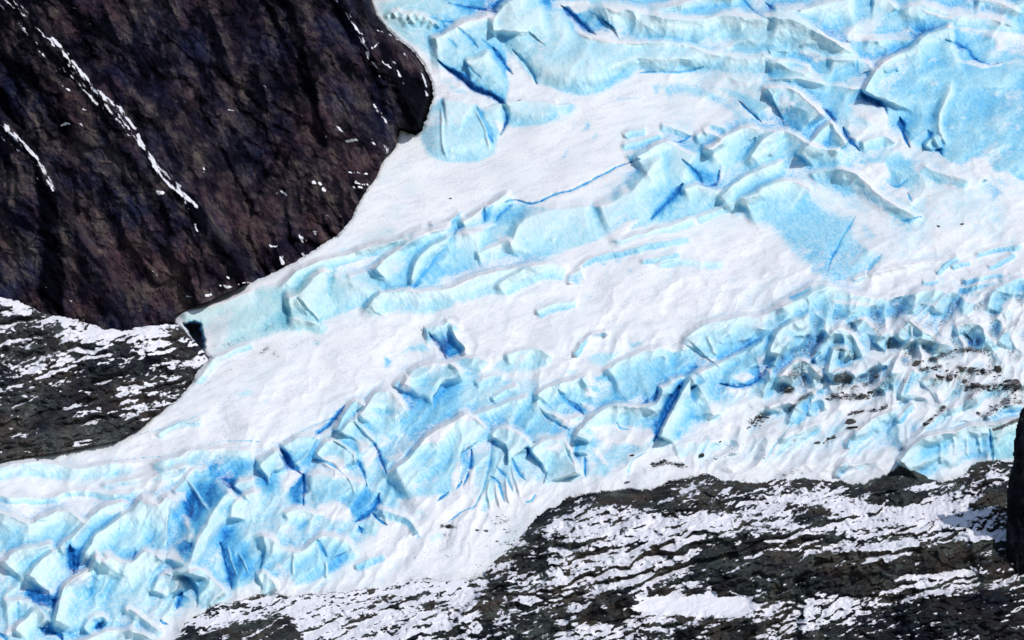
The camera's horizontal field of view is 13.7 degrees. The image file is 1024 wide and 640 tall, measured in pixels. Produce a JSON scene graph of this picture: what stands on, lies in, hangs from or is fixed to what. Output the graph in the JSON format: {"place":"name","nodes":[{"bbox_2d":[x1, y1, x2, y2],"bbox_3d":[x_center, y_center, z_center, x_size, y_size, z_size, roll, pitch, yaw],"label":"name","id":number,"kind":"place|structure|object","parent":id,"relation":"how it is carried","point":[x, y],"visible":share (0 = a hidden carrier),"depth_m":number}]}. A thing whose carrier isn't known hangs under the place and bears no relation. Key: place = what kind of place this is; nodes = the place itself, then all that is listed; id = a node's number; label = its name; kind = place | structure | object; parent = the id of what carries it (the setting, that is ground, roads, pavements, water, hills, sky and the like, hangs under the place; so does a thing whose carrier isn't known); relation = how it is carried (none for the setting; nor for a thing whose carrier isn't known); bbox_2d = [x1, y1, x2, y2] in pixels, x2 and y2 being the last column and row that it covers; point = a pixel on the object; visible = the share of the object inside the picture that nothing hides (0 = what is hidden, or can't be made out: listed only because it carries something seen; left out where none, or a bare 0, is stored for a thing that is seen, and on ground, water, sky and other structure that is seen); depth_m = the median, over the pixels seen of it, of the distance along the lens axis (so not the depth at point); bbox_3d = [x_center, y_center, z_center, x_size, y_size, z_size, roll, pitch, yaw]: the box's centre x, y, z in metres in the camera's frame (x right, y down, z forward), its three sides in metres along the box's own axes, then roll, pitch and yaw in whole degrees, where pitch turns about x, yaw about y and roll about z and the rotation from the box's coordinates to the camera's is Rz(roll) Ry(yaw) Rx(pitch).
{"place":"outdoors","nodes":[
{"label":"outdoors","id":0,"kind":"place"},
{"bbox_2d":[0,297,209,461],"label":"hill","id":1,"kind":"structure","parent":0,"point":[68,384],"depth_m":1944.41},
{"bbox_2d":[0,0,433,353],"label":"cliff","id":2,"kind":"structure","parent":0,"point":[162,162],"depth_m":2053.29},
{"bbox_2d":[0,0,1023,639],"bbox_3d":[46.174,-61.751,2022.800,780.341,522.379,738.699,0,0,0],"label":"glacier","id":3,"kind":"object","parent":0,"point":[626,218],"visible":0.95,"depth_m":1999.21},
{"bbox_2d":[1,544,53,600],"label":"serac","id":4,"kind":"object","parent":3,"relation":"on","point":[18,568],"visible":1,"depth_m":1825.17},
{"bbox_2d":[26,546,73,605],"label":"serac","id":5,"kind":"object","parent":3,"relation":"on","point":[48,579],"visible":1,"depth_m":1817.14},
{"bbox_2d":[52,552,167,637],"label":"serac","id":6,"kind":"object","parent":3,"relation":"on","point":[106,584],"visible":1,"depth_m":1813.32},
{"bbox_2d":[80,499,190,565],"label":"serac","id":7,"kind":"object","parent":3,"relation":"on","point":[142,528],"visible":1,"depth_m":1847.89},
{"bbox_2d":[185,571,227,612],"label":"serac","id":8,"kind":"object","parent":3,"relation":"on","point":[203,591],"visible":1,"depth_m":1808.13},
{"bbox_2d":[187,490,233,576],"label":"serac","id":9,"kind":"object","parent":3,"relation":"on","point":[206,554],"visible":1,"depth_m":1840.49},
{"bbox_2d":[185,456,253,537],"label":"serac","id":10,"kind":"object","parent":3,"relation":"on","point":[210,484],"visible":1,"depth_m":1884.07},
{"bbox_2d":[220,528,257,589],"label":"serac","id":11,"kind":"object","parent":3,"relation":"on","point":[240,562],"visible":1,"depth_m":1833.79},
{"bbox_2d":[257,578,277,594],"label":"ice block","id":12,"kind":"structure","parent":3,"relation":"on","point":[266,586],"depth_m":1813.26},
{"bbox_2d":[255,453,288,495],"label":"serac","id":13,"kind":"object","parent":3,"relation":"on","point":[271,473],"visible":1,"depth_m":1890.85},
{"bbox_2d":[282,437,317,473],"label":"serac","id":14,"kind":"object","parent":3,"relation":"on","point":[298,455],"visible":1,"depth_m":1907.04},
{"bbox_2d":[256,538,354,583],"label":"serac","id":15,"kind":"object","parent":3,"relation":"on","point":[323,559],"visible":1,"depth_m":1827.26},
{"bbox_2d":[286,274,383,322],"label":"serac","id":16,"kind":"object","parent":3,"relation":"on","point":[321,298],"visible":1,"depth_m":2007.52},
{"bbox_2d":[304,442,377,521],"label":"serac","id":17,"kind":"object","parent":3,"relation":"on","point":[337,487],"visible":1,"depth_m":1882.48},
{"bbox_2d":[336,402,364,432],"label":"serac","id":18,"kind":"object","parent":3,"relation":"on","point":[354,411],"visible":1,"depth_m":1928.71},
{"bbox_2d":[334,423,385,485],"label":"serac","id":19,"kind":"object","parent":3,"relation":"on","point":[355,442],"visible":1,"depth_m":1909.85},
{"bbox_2d":[358,520,377,537],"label":"ice block","id":20,"kind":"structure","parent":3,"relation":"on","point":[369,527],"depth_m":1858.99},
{"bbox_2d":[354,392,409,441],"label":"serac","id":21,"kind":"object","parent":3,"relation":"on","point":[380,408],"visible":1,"depth_m":1931.91},
{"bbox_2d":[368,229,455,291],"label":"serac","id":22,"kind":"object","parent":3,"relation":"on","point":[394,272],"visible":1,"depth_m":2030.07},
{"bbox_2d":[398,365,461,441],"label":"ice bluff","id":23,"kind":"structure","parent":3,"relation":"on","point":[431,394],"depth_m":1948.37},
{"bbox_2d":[383,416,487,513],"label":"serac","id":24,"kind":"object","parent":3,"relation":"on","point":[442,470],"visible":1,"depth_m":1891.36},
{"bbox_2d":[359,264,550,319],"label":"ice roll","id":25,"kind":"object","parent":3,"relation":"on","point":[487,286],"visible":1,"depth_m":2008.22},
{"bbox_2d":[410,232,513,289],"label":"serac","id":26,"kind":"object","parent":3,"relation":"on","point":[459,255],"visible":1,"depth_m":2037.67},
{"bbox_2d":[420,92,505,164],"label":"ice block","id":27,"kind":"structure","parent":3,"relation":"on","point":[459,128],"depth_m":2122.80},
{"bbox_2d":[441,14,515,109],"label":"serac","id":28,"kind":"object","parent":3,"relation":"on","point":[475,56],"visible":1,"depth_m":2168.52},
{"bbox_2d":[479,429,529,515],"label":"serac","id":29,"kind":"object","parent":3,"relation":"on","point":[509,450],"visible":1,"depth_m":1894.05},
{"bbox_2d":[508,100,561,129],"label":"ice block","id":30,"kind":"structure","parent":3,"relation":"on","point":[523,114],"depth_m":2131.50},
{"bbox_2d":[530,439,578,489],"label":"serac","id":31,"kind":"object","parent":3,"relation":"on","point":[552,462],"visible":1,"depth_m":1895.38},
{"bbox_2d":[534,379,585,421],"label":"serac","id":32,"kind":"object","parent":3,"relation":"on","point":[564,402],"visible":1,"depth_m":1941.76},
{"bbox_2d":[574,431,611,481],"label":"serac","id":33,"kind":"object","parent":3,"relation":"on","point":[590,457],"visible":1,"depth_m":1901.49},
{"bbox_2d":[494,3,701,94],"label":"ice dome","id":34,"kind":"structure","parent":3,"relation":"on","point":[558,49],"depth_m":2170.22},
{"bbox_2d":[582,394,662,431],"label":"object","id":35,"kind":"structure","parent":3,"relation":"on","point":[643,418],"depth_m":1926.00},
{"bbox_2d":[601,350,709,405],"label":"ice bluff","id":36,"kind":"structure","parent":3,"relation":"on","point":[640,377],"depth_m":1960.57},
{"bbox_2d":[662,379,705,439],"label":"serac","id":37,"kind":"object","parent":3,"relation":"on","point":[690,406],"visible":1,"depth_m":1930.69},
{"bbox_2d":[596,10,822,55],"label":"ice ridge","id":38,"kind":"structure","parent":3,"relation":"on","point":[724,35],"depth_m":2184.77},
{"bbox_2d":[722,339,771,388],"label":"serac","id":39,"kind":"object","parent":3,"relation":"on","point":[751,365],"visible":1,"depth_m":1961.51},
{"bbox_2d":[783,387,791,391],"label":"boulder","id":40,"kind":"object","parent":3,"relation":"on","point":[788,389],"visible":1,"depth_m":1948.84},
{"bbox_2d":[762,88,823,137],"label":"serac","id":41,"kind":"object","parent":3,"relation":"on","point":[789,113],"visible":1,"depth_m":2132.23},
{"bbox_2d":[736,182,855,271],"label":"serac","id":42,"kind":"object","parent":3,"relation":"on","point":[804,225],"visible":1,"depth_m":2068.65},
{"bbox_2d":[778,361,825,387],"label":"serac","id":43,"kind":"object","parent":3,"relation":"on","point":[803,374],"visible":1,"depth_m":1952.50},
{"bbox_2d":[801,123,848,157],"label":"serac","id":44,"kind":"object","parent":3,"relation":"on","point":[829,141],"visible":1,"depth_m":2107.28},
{"bbox_2d":[810,328,864,369],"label":"serac","id":45,"kind":"object","parent":3,"relation":"on","point":[843,339],"visible":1,"depth_m":1968.27},
{"bbox_2d":[829,348,853,373],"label":"serac","id":46,"kind":"object","parent":3,"relation":"on","point":[841,359],"visible":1,"depth_m":1960.93},
{"bbox_2d":[830,370,858,386],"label":"debris cone","id":47,"kind":"object","parent":3,"relation":"on","point":[845,378],"visible":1,"depth_m":1948.60},
{"bbox_2d":[845,419,855,423],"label":"boulder","id":48,"kind":"object","parent":3,"relation":"on","point":[850,421],"visible":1,"depth_m":1926.64},
{"bbox_2d":[912,359,923,366],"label":"boulder","id":49,"kind":"object","parent":3,"relation":"on","point":[916,362],"visible":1,"depth_m":1956.80},
{"bbox_2d":[894,322,948,355],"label":"serac","id":50,"kind":"object","parent":3,"relation":"on","point":[911,335],"visible":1,"depth_m":1966.44},
{"bbox_2d":[871,38,1023,181],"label":"ice bluff","id":51,"kind":"structure","parent":3,"relation":"on","point":[947,101],"depth_m":2136.93},
{"bbox_2d":[947,374,952,380],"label":"boulder","id":52,"kind":"object","parent":3,"relation":"on","point":[949,377],"visible":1,"depth_m":1946.51},
{"bbox_2d":[903,422,1017,473],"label":"ice cliff","id":53,"kind":"structure","parent":3,"relation":"on","point":[979,444],"depth_m":1905.14},
{"bbox_2d":[970,382,981,387],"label":"boulder","id":54,"kind":"object","parent":3,"relation":"on","point":[976,384],"visible":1,"depth_m":1941.83},
{"bbox_2d":[959,325,995,349],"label":"serac","id":55,"kind":"object","parent":3,"relation":"on","point":[976,337],"visible":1,"depth_m":1978.73},
{"bbox_2d":[994,365,1001,372],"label":"boulder","id":56,"kind":"object","parent":3,"relation":"on","point":[997,368],"visible":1,"depth_m":1956.03},
{"bbox_2d":[1005,379,1021,387],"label":"boulder","id":57,"kind":"object","parent":3,"relation":"on","point":[1015,383],"visible":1,"depth_m":1942.84},
{"bbox_2d":[175,460,1023,639],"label":"rock slope","id":58,"kind":"structure","parent":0,"point":[900,553],"depth_m":1792.17},
{"bbox_2d":[1005,407,1023,574],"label":"rock pillar","id":59,"kind":"object","parent":58,"relation":"on","point":[1014,537],"visible":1,"depth_m":1794.27}
]}

